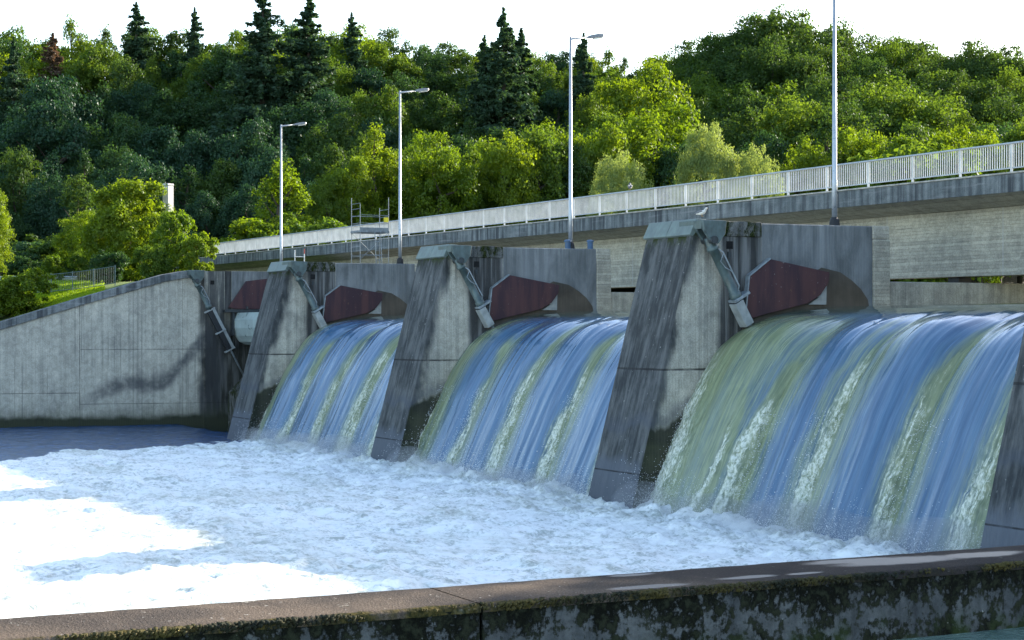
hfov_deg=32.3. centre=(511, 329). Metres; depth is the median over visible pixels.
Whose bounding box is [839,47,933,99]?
broadleaf tree
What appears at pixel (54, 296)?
grass
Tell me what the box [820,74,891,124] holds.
broadleaf tree
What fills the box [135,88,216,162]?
broadleaf tree
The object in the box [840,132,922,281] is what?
broadleaf tree
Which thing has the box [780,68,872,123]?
broadleaf tree
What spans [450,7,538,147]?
spruce tree
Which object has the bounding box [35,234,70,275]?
bush
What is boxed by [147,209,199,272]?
broadleaf tree
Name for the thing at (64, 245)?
broadleaf tree
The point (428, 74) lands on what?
broadleaf tree
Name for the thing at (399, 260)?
street lamp
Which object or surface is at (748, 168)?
willow tree
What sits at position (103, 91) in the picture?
broadleaf tree
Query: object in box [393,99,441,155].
broadleaf tree
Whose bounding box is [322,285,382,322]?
flap gate
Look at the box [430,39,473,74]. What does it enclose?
broadleaf tree
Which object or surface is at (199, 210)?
broadleaf tree
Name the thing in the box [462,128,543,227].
broadleaf tree
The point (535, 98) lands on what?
broadleaf tree
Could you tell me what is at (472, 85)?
spruce tree
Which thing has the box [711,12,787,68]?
broadleaf tree
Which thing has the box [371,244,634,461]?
dam pier
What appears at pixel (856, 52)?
broadleaf tree
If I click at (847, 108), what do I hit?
broadleaf tree
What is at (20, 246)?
bush
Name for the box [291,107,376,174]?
broadleaf tree
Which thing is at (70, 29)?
broadleaf tree
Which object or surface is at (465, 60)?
broadleaf tree
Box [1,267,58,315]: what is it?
bush
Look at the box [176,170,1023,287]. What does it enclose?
road bridge
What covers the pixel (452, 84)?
broadleaf tree
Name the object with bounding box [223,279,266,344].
flap gate
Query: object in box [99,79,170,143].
broadleaf tree
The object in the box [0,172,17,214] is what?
broadleaf tree
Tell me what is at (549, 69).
broadleaf tree
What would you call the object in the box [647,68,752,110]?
broadleaf tree
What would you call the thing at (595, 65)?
broadleaf tree
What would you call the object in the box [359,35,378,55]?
broadleaf tree
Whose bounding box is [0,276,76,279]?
crash barrier
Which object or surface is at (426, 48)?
broadleaf tree
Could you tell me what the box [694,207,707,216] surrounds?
gull
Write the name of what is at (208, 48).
broadleaf tree
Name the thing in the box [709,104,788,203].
broadleaf tree
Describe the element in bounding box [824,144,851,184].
broadleaf tree
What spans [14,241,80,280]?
bush
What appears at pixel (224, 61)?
broadleaf tree
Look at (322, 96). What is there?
broadleaf tree
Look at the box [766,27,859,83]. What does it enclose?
broadleaf tree
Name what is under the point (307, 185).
broadleaf tree
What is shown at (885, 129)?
broadleaf tree
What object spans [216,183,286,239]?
broadleaf tree
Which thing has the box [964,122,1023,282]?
broadleaf tree
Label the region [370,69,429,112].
broadleaf tree
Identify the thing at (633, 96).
broadleaf tree
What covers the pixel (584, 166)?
broadleaf tree
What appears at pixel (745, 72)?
broadleaf tree
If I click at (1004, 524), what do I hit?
dam pier
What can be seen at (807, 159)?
broadleaf tree
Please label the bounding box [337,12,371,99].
spruce tree
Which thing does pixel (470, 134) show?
broadleaf tree
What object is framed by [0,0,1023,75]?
sky
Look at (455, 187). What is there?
broadleaf tree
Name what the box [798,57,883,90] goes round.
broadleaf tree
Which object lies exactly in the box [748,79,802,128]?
broadleaf tree
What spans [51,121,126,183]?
broadleaf tree
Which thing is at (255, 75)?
spruce tree
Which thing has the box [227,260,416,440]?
dam pier
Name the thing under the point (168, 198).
pylon
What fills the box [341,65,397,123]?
broadleaf tree
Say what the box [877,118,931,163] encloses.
broadleaf tree
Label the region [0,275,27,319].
bush
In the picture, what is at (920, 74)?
broadleaf tree
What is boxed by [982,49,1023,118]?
broadleaf tree
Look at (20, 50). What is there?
broadleaf tree
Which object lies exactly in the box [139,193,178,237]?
broadleaf tree
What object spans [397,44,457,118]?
broadleaf tree
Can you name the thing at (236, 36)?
broadleaf tree
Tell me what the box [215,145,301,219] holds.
broadleaf tree
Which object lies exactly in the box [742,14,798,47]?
broadleaf tree
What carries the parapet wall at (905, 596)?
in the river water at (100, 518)
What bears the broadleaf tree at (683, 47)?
on the hillside
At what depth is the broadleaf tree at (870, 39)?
266.77 m
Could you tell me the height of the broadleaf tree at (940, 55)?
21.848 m
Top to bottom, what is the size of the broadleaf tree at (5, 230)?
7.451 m
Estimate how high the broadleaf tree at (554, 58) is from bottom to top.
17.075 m
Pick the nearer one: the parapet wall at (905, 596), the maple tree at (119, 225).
the parapet wall at (905, 596)
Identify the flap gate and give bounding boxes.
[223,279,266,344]
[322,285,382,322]
[487,274,558,320]
[743,258,828,317]
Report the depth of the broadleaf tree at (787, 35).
259.91 m
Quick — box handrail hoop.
[294,249,304,260]
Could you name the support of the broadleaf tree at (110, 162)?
on the hillside
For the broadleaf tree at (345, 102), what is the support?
on the hillside
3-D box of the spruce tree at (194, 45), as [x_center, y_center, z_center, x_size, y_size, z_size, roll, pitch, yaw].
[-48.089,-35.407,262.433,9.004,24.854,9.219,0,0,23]
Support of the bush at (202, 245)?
on the hillside
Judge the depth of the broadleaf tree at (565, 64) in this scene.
265.96 m
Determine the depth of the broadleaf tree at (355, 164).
166.47 m
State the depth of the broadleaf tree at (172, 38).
267.26 m
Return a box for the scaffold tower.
[351,198,389,263]
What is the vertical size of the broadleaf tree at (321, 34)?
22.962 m
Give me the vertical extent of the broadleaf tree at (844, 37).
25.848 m
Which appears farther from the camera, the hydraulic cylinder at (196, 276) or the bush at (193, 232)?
the bush at (193, 232)
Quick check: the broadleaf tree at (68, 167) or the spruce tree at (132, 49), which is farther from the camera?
the spruce tree at (132, 49)
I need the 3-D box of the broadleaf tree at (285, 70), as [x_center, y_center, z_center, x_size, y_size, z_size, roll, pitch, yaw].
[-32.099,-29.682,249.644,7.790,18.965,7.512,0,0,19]
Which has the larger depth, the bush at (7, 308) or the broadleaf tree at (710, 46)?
the broadleaf tree at (710, 46)
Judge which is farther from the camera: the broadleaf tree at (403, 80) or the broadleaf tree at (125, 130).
the broadleaf tree at (403, 80)
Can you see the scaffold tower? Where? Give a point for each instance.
(369, 230)
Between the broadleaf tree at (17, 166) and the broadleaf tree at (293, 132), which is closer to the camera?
the broadleaf tree at (17, 166)
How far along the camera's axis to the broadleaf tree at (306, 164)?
198.26 m
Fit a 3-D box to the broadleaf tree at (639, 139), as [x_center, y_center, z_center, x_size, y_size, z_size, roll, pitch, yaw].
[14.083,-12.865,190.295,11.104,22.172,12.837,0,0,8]
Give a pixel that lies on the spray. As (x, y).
(487, 477)
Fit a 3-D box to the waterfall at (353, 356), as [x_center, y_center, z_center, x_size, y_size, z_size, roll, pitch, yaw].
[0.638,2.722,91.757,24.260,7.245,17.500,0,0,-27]
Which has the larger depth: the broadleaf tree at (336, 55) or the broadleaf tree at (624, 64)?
the broadleaf tree at (624, 64)
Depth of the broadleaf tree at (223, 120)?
231.25 m
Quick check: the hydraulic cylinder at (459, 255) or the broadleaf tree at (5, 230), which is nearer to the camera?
the hydraulic cylinder at (459, 255)
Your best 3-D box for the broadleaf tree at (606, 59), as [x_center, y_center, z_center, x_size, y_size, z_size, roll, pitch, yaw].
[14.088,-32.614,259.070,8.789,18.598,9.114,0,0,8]
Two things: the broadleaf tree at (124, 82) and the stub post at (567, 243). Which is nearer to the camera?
the stub post at (567, 243)
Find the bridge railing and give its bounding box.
[187,141,1023,254]
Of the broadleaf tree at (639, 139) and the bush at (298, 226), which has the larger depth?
the broadleaf tree at (639, 139)
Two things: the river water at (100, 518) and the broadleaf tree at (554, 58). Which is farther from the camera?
the broadleaf tree at (554, 58)
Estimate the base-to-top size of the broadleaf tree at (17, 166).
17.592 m
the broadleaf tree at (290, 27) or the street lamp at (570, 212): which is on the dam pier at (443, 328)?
the street lamp at (570, 212)
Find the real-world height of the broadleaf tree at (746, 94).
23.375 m
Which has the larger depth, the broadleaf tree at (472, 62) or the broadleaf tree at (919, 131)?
the broadleaf tree at (472, 62)
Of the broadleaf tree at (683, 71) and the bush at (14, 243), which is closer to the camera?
the bush at (14, 243)
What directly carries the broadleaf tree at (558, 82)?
on the hillside
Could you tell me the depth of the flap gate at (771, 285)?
60.48 m
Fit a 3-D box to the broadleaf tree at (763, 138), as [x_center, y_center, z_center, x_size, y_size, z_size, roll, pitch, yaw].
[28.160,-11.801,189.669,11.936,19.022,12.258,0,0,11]
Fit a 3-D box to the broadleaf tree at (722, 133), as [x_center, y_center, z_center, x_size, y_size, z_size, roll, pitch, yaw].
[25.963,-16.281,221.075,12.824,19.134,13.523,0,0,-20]
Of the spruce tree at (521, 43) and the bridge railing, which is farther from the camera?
the spruce tree at (521, 43)
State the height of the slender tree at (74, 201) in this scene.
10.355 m
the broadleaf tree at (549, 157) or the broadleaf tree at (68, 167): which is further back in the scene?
the broadleaf tree at (68, 167)
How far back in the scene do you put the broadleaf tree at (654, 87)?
244.50 m
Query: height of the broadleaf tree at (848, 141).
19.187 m
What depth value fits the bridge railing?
82.24 m
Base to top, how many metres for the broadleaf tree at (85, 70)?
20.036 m
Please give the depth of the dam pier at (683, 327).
60.05 m
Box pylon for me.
[163,183,173,212]
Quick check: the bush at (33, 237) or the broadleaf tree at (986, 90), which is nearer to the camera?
the bush at (33, 237)
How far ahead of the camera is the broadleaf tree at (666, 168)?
186.62 m
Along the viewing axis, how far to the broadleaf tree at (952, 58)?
267.00 m
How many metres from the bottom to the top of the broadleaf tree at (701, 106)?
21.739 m
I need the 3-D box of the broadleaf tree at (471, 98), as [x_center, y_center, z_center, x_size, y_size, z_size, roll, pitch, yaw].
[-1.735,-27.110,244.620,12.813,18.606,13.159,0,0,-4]
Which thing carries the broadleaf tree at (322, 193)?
on the hillside
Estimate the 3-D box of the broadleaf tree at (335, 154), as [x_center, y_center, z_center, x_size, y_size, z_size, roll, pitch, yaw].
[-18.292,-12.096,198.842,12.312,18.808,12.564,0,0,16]
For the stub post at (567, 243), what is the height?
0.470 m
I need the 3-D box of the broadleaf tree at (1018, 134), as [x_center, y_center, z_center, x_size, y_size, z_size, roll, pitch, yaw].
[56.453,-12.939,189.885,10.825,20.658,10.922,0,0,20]
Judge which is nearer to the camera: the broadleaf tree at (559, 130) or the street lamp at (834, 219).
the street lamp at (834, 219)
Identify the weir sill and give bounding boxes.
[228,378,241,430]
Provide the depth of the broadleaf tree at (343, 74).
243.29 m
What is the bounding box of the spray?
[235,377,993,552]
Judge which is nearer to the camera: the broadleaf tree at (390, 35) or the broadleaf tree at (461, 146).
the broadleaf tree at (461, 146)
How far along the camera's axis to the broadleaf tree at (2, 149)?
221.00 m
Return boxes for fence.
[37,265,115,292]
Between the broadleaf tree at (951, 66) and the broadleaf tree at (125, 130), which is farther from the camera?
the broadleaf tree at (951, 66)
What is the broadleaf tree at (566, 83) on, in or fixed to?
on the hillside
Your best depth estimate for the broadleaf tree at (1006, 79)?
251.52 m
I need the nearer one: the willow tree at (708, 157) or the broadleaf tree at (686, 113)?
the willow tree at (708, 157)
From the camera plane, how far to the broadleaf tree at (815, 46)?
250.21 m
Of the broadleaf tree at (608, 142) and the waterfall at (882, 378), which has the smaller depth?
the waterfall at (882, 378)
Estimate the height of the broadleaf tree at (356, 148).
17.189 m
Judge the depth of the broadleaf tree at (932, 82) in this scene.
244.44 m
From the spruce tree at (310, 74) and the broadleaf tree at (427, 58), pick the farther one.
the broadleaf tree at (427, 58)
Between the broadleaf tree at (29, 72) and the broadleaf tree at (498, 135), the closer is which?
the broadleaf tree at (498, 135)
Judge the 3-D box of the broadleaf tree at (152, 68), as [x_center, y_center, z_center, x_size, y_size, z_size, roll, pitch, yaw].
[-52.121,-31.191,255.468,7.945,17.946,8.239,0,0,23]
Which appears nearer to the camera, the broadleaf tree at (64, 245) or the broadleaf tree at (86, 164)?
the broadleaf tree at (64, 245)
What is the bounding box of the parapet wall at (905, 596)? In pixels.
[0,545,1023,639]
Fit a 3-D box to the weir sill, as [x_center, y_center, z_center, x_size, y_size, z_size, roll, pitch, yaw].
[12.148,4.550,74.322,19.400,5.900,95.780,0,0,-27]
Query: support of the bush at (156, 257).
on the hillside
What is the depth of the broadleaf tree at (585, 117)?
229.58 m
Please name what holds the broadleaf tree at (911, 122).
on the hillside
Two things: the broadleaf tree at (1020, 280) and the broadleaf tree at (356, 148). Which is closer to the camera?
the broadleaf tree at (356, 148)
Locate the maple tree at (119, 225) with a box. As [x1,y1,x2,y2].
[70,175,189,281]
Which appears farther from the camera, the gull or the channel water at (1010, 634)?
the gull
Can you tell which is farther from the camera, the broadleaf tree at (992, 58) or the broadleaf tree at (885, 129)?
the broadleaf tree at (992, 58)
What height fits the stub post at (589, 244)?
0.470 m
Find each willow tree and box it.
[586,149,653,215]
[664,116,746,207]
[719,143,786,201]
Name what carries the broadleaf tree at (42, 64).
on the hillside
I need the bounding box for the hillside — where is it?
[0,275,1023,320]
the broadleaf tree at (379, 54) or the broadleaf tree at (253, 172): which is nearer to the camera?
the broadleaf tree at (253, 172)
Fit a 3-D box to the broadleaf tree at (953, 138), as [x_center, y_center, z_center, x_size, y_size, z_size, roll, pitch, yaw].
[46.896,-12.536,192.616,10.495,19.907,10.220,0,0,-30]
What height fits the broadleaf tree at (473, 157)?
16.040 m
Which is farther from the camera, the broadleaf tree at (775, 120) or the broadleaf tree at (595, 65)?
the broadleaf tree at (595, 65)
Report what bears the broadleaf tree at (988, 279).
on the hillside
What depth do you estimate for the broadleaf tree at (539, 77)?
249.16 m
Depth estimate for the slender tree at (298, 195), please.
157.35 m
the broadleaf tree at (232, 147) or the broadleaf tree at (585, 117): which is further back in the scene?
the broadleaf tree at (585, 117)
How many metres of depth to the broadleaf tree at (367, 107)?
227.26 m
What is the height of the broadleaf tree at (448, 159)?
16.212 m
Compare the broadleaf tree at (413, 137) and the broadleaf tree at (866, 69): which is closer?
the broadleaf tree at (413, 137)
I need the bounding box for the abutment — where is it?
[204,271,268,431]
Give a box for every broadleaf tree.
[0,25,70,59]
[0,33,59,74]
[0,37,39,81]
[0,52,34,119]
[0,73,109,199]
[0,96,105,230]
[0,139,27,209]
[0,145,49,241]
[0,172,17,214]
[0,188,16,274]
[0,205,36,241]
[2,56,53,122]
[12,145,72,233]
[20,170,75,242]
[30,56,96,124]
[49,210,96,270]
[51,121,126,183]
[57,10,95,65]
[57,39,112,102]
[59,45,139,110]
[61,177,103,225]
[65,76,120,143]
[69,148,113,204]
[84,37,125,103]
[86,111,164,182]
[87,142,135,203]
[91,23,116,79]
[92,151,183,241]
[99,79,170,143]
[105,55,148,119]
[118,22,170,85]
[129,124,211,193]
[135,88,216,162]
[136,55,168,128]
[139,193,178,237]
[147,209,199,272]
[150,47,220,127]
[151,27,204,71]
[162,129,235,212]
[163,63,224,143]
[168,40,230,84]
[169,161,200,230]
[170,46,246,109]
[183,41,272,119]
[184,190,229,241]
[185,158,251,242]
[188,82,235,164]
[208,94,272,153]
[209,112,297,214]
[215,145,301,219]
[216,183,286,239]
[225,26,248,59]
[225,40,293,104]
[239,76,307,139]
[253,176,304,219]
[254,102,329,166]
[273,20,301,70]
[275,55,292,73]
[280,23,340,54]
[282,87,358,161]
[285,151,336,210]
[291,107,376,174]
[294,179,319,224]
[301,151,383,241]
[301,171,350,236]
[302,142,394,192]
[317,32,345,52]
[318,32,386,96]
[321,56,362,131]
[321,94,366,133]
[332,131,394,221]
[333,22,385,49]
[337,84,416,155]
[340,118,413,239]
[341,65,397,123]
[344,115,401,161]
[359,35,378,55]
[360,144,439,237]
[362,40,430,106]
[366,26,423,92]
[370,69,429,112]
[376,129,444,186]
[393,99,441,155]
[393,131,492,234]
[394,129,444,234]
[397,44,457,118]
[404,90,469,146]
[415,146,482,211]
[417,41,432,76]
[419,64,478,132]
[422,69,446,143]
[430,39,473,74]
[431,140,499,226]
[433,133,476,155]
[450,52,471,105]
[458,72,537,107]
[459,112,488,153]
[460,44,492,87]
[460,135,505,226]
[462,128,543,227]
[466,52,493,80]
[479,122,538,152]
[495,122,585,224]
[506,45,540,61]
[508,70,561,123]
[525,56,568,101]
[530,92,545,138]
[530,140,612,220]
[533,48,573,76]
[533,87,581,132]
[535,117,589,211]
[538,71,565,128]
[538,106,630,200]
[547,43,603,77]
[550,123,568,138]
[553,70,588,131]
[561,53,603,80]
[562,91,614,133]
[564,120,654,215]
[582,57,695,148]
[586,66,621,114]
[593,43,629,85]
[600,107,679,209]
[615,53,635,76]
[617,73,661,111]
[623,97,716,204]
[626,67,647,84]
[634,48,676,88]
[643,75,674,99]
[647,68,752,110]
[647,141,706,209]
[660,38,712,84]
[662,51,717,84]
[674,16,788,91]
[676,45,790,112]
[681,95,742,135]
[703,79,783,134]
[708,125,734,203]
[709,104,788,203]
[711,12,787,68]
[721,31,831,102]
[728,86,873,165]
[732,129,801,199]
[742,0,862,62]
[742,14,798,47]
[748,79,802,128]
[756,30,804,55]
[757,90,895,189]
[760,135,831,195]
[761,41,848,93]
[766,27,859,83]
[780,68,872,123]
[781,107,843,192]
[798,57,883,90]
[815,124,902,190]
[820,41,868,67]
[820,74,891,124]
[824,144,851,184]
[838,74,971,139]
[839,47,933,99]
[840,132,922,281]
[845,35,916,85]
[852,26,924,72]
[857,106,902,140]
[871,38,948,83]
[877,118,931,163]
[882,28,939,63]
[893,68,988,124]
[899,116,940,159]
[901,83,997,135]
[906,68,939,88]
[912,39,961,71]
[923,69,987,122]
[926,130,1008,174]
[929,124,972,281]
[932,69,1021,123]
[935,35,1023,87]
[940,46,1015,88]
[940,52,967,68]
[942,107,987,135]
[958,89,1023,139]
[963,125,1009,282]
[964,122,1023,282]
[965,114,1022,280]
[968,60,1023,128]
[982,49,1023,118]
[989,43,1023,63]
[989,86,1023,122]
[1002,116,1023,170]
[1017,144,1023,283]
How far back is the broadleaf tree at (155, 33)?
267.53 m
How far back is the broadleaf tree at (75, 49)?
259.95 m
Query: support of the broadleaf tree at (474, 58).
on the hillside
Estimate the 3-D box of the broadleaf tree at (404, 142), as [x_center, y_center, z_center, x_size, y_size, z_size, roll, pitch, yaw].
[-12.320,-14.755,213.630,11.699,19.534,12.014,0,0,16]
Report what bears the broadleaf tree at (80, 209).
on the hillside
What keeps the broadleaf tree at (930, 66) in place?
on the hillside
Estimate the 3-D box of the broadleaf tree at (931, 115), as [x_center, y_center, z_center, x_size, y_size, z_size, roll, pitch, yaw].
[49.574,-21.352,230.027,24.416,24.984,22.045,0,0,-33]
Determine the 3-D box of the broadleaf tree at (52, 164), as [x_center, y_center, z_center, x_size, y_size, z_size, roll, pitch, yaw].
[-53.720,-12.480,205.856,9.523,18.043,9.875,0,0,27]
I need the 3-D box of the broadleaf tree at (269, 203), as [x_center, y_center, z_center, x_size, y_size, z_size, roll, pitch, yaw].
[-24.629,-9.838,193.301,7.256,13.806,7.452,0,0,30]
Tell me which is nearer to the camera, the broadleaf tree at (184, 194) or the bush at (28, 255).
the bush at (28, 255)
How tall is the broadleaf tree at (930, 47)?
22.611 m
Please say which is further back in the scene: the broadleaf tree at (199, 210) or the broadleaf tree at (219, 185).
the broadleaf tree at (219, 185)
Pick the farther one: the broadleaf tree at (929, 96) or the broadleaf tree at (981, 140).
the broadleaf tree at (929, 96)
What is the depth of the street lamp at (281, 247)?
116.57 m
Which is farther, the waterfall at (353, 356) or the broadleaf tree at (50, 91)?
the broadleaf tree at (50, 91)
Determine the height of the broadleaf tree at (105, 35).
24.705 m
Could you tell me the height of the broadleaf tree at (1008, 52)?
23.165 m
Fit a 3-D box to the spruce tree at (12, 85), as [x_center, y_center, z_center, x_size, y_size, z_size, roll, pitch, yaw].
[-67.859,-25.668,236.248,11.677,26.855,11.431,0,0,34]
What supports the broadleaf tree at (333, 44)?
on the hillside
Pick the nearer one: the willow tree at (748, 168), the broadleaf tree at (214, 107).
the willow tree at (748, 168)
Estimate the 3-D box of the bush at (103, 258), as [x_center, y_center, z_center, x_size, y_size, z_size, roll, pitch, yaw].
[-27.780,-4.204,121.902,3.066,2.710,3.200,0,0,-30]
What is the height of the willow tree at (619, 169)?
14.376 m
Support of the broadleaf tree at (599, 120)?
on the hillside
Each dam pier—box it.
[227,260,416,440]
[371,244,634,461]
[588,219,1023,508]
[980,332,1023,547]
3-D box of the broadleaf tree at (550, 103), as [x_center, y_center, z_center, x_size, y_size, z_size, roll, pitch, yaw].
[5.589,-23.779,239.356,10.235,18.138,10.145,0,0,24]
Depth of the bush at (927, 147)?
174.81 m
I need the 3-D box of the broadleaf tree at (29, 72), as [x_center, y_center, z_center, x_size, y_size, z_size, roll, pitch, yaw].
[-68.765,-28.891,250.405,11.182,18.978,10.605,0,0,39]
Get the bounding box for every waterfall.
[255,314,404,456]
[415,310,629,494]
[650,302,1023,552]
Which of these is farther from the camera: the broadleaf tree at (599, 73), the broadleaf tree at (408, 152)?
the broadleaf tree at (599, 73)
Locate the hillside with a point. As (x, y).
(1008, 279)
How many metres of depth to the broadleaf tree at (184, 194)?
200.43 m
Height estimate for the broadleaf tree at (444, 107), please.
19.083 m
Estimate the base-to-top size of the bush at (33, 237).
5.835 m
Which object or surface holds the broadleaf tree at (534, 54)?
on the hillside
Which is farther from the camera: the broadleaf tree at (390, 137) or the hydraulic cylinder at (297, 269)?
the broadleaf tree at (390, 137)
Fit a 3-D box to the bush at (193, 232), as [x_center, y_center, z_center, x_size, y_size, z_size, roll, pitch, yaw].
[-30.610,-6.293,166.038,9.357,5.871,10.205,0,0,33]
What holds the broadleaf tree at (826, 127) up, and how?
on the hillside
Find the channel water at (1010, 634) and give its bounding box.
[898,627,1023,639]
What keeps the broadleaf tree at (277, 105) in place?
on the hillside
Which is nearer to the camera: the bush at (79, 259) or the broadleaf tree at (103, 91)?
the bush at (79, 259)
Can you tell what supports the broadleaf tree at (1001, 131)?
on the hillside
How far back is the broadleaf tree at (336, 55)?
253.62 m
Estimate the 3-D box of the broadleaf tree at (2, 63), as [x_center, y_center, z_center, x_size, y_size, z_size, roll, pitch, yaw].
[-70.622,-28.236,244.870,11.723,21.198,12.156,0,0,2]
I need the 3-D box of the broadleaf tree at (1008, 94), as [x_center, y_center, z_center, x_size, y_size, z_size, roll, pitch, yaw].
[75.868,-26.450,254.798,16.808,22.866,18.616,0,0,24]
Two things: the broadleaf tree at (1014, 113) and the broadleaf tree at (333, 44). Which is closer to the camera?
the broadleaf tree at (1014, 113)
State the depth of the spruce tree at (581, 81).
239.57 m
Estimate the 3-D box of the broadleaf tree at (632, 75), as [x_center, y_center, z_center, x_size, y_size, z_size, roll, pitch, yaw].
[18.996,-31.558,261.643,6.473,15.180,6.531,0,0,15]
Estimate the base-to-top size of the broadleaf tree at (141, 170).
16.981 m
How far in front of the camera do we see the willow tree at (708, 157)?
170.50 m
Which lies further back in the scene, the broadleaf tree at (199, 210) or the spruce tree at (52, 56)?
the spruce tree at (52, 56)
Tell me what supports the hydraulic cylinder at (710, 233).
attached to the dam pier at (683, 327)
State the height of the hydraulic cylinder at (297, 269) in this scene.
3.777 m
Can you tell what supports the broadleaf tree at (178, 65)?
on the hillside
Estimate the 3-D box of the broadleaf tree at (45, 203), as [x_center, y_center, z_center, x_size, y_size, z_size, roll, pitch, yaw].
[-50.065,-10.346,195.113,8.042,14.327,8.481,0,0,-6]
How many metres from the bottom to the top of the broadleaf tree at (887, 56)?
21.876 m
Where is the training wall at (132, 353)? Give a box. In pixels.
[0,271,203,427]
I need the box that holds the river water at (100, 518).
[0,424,923,618]
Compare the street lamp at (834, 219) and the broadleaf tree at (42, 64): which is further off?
the broadleaf tree at (42, 64)
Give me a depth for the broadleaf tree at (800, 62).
244.98 m
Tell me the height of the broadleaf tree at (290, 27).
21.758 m
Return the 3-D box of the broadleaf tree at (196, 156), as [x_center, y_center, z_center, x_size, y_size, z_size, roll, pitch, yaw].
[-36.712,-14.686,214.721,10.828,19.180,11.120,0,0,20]
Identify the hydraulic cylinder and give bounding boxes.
[185,270,242,374]
[282,261,326,327]
[438,245,493,327]
[679,220,753,326]
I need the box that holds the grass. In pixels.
[16,280,105,315]
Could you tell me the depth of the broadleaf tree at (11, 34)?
268.40 m
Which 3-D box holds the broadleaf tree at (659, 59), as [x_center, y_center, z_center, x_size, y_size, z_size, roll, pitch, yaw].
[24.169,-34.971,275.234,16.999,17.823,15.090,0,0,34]
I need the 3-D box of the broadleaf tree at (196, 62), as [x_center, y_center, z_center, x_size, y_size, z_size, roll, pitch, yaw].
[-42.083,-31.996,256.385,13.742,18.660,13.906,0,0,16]
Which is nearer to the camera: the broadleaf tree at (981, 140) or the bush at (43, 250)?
the bush at (43, 250)
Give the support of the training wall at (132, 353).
in the river water at (100, 518)
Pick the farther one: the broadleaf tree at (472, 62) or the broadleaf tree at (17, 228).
the broadleaf tree at (472, 62)
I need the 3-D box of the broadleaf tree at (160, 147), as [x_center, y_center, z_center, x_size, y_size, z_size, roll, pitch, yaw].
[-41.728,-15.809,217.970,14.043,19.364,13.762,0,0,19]
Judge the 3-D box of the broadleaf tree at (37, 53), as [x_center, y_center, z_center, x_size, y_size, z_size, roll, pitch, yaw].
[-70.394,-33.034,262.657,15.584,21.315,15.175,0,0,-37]
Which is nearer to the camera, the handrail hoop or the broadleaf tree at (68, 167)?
the handrail hoop
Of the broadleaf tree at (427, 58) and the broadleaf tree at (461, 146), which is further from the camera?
the broadleaf tree at (427, 58)
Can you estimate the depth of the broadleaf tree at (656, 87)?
245.17 m
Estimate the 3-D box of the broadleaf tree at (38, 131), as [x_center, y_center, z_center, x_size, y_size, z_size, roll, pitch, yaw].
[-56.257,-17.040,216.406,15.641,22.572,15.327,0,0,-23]
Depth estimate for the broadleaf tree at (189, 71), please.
251.95 m
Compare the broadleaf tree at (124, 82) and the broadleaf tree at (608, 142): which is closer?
the broadleaf tree at (608, 142)
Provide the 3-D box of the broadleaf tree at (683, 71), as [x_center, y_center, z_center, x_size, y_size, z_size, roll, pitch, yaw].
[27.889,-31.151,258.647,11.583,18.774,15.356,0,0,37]
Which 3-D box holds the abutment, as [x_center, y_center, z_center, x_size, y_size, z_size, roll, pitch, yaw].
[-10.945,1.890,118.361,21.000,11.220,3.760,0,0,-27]
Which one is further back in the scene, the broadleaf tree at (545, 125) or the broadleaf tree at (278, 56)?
the broadleaf tree at (278, 56)
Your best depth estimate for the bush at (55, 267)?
133.64 m
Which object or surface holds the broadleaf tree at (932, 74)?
on the hillside
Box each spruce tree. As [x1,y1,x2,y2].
[0,36,35,129]
[37,32,65,154]
[119,1,171,85]
[177,7,207,142]
[193,0,297,174]
[267,0,338,134]
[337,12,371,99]
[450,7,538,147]
[458,35,506,145]
[496,27,547,130]
[562,32,597,124]
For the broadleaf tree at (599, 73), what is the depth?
251.27 m
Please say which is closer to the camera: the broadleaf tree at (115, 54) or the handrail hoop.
the handrail hoop
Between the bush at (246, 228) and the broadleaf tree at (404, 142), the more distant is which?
the broadleaf tree at (404, 142)
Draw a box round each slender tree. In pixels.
[56,173,95,280]
[248,157,315,226]
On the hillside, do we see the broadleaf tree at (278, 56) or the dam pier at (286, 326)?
the broadleaf tree at (278, 56)
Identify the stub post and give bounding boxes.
[564,239,571,247]
[586,240,593,248]
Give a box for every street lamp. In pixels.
[280,122,306,260]
[396,88,428,263]
[568,34,603,248]
[829,0,839,224]
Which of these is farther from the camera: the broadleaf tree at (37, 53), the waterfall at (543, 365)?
the broadleaf tree at (37, 53)
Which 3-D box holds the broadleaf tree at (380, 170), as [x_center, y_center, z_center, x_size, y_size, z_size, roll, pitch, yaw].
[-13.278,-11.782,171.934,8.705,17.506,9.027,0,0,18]
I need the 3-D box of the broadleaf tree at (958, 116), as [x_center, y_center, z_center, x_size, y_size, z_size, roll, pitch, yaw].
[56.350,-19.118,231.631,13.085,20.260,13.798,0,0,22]
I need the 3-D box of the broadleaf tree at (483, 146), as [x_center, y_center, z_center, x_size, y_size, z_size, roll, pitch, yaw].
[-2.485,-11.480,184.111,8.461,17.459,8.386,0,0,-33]
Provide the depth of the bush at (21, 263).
140.64 m
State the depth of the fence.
118.49 m
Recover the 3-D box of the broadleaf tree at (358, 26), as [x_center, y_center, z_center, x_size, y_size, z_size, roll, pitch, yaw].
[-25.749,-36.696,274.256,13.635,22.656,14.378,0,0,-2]
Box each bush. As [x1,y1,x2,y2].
[0,238,20,246]
[0,249,42,275]
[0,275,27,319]
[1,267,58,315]
[2,255,50,274]
[4,241,46,261]
[8,234,50,243]
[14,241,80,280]
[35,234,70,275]
[40,254,67,280]
[69,249,94,280]
[87,249,130,283]
[131,243,172,278]
[169,231,219,270]
[187,230,227,256]
[219,216,305,254]
[265,212,356,249]
[842,139,994,282]

